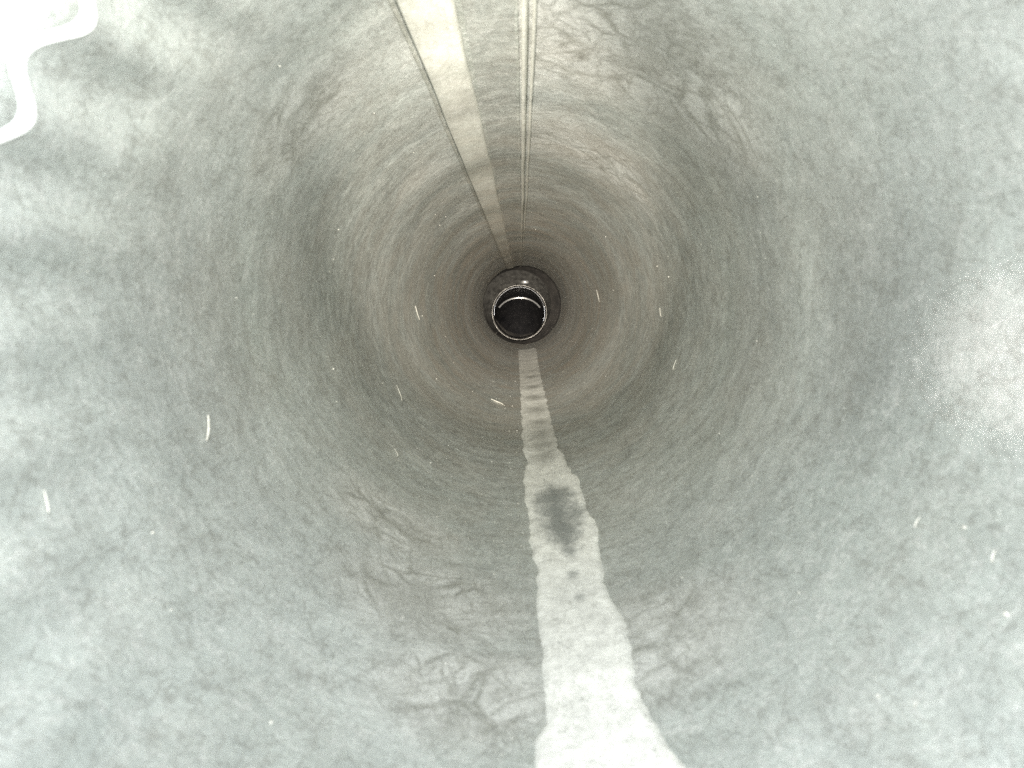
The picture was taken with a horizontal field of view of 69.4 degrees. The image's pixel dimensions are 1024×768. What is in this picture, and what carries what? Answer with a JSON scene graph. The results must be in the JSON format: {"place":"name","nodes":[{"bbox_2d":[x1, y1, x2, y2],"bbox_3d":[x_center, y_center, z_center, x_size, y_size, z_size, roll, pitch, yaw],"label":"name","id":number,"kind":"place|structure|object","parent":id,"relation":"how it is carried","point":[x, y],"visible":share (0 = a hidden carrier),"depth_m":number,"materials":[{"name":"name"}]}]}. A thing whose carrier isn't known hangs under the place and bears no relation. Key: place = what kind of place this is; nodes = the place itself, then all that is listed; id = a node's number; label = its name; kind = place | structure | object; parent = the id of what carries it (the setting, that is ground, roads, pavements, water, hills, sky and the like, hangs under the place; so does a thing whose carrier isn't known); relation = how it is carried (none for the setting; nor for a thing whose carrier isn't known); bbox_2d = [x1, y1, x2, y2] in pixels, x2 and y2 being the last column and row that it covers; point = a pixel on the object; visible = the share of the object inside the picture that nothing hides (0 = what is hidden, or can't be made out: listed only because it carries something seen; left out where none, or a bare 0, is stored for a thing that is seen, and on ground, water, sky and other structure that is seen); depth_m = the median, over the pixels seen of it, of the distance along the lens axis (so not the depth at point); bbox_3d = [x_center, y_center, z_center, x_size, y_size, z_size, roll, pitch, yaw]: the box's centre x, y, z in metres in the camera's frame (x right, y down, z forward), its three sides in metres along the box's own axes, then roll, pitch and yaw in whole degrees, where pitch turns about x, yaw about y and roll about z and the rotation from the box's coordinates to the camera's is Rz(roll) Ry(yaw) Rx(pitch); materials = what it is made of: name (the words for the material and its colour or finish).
{"place":"outdoors","nodes":[
{"label":"outdoors","id":0,"kind":"place"},
{"label":"ground","id":1,"kind":"structure","parent":0,"visible":0},
{"bbox_2d":[0,0,1023,767],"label":"metal pipe","id":2,"kind":"object","parent":1,"relation":"on","point":[246,226],"visible":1,"depth_m":0.12,"materials":[{"name":"metal"}]},
{"bbox_2d":[44,490,48,512],"bbox_3d":[-0.054,0.014,0.086,0.001,0.003,0.001,0,6,1],"label":"fibre","id":3,"kind":"object","parent":2,"relation":"on","point":[47,504],"visible":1,"depth_m":0.09,"materials":[{"name":"white"}]},
{"bbox_2d":[206,415,209,440],"bbox_3d":[-0.054,0.008,0.131,0.002,0.004,0.004,0,6,1],"label":"fibre","id":4,"kind":"object","parent":2,"relation":"on","point":[208,429],"visible":1,"depth_m":0.13,"materials":[{"name":"white"}]},
{"bbox_2d":[483,266,560,343],"bbox_3d":[0.016,-0.113,1.210,0.124,0.156,0.165,0,6,1],"label":"pipe opening","id":5,"kind":"object","parent":2,"relation":"attached to","point":[517,314],"visible":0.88,"depth_m":1.17,"materials":[{"name":"metal"}]},
{"bbox_2d":[27,171,1022,754],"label":"grit","id":6,"kind":"object","parent":2,"relation":"on","point":[519,551],"visible":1,"depth_m":0.10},
{"bbox_2d":[518,348,685,767],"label":"mineral streak","id":7,"kind":"object","parent":2,"relation":"on","point":[597,714],"visible":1,"depth_m":0.13,"materials":[{"name":"white stone"}]}
]}

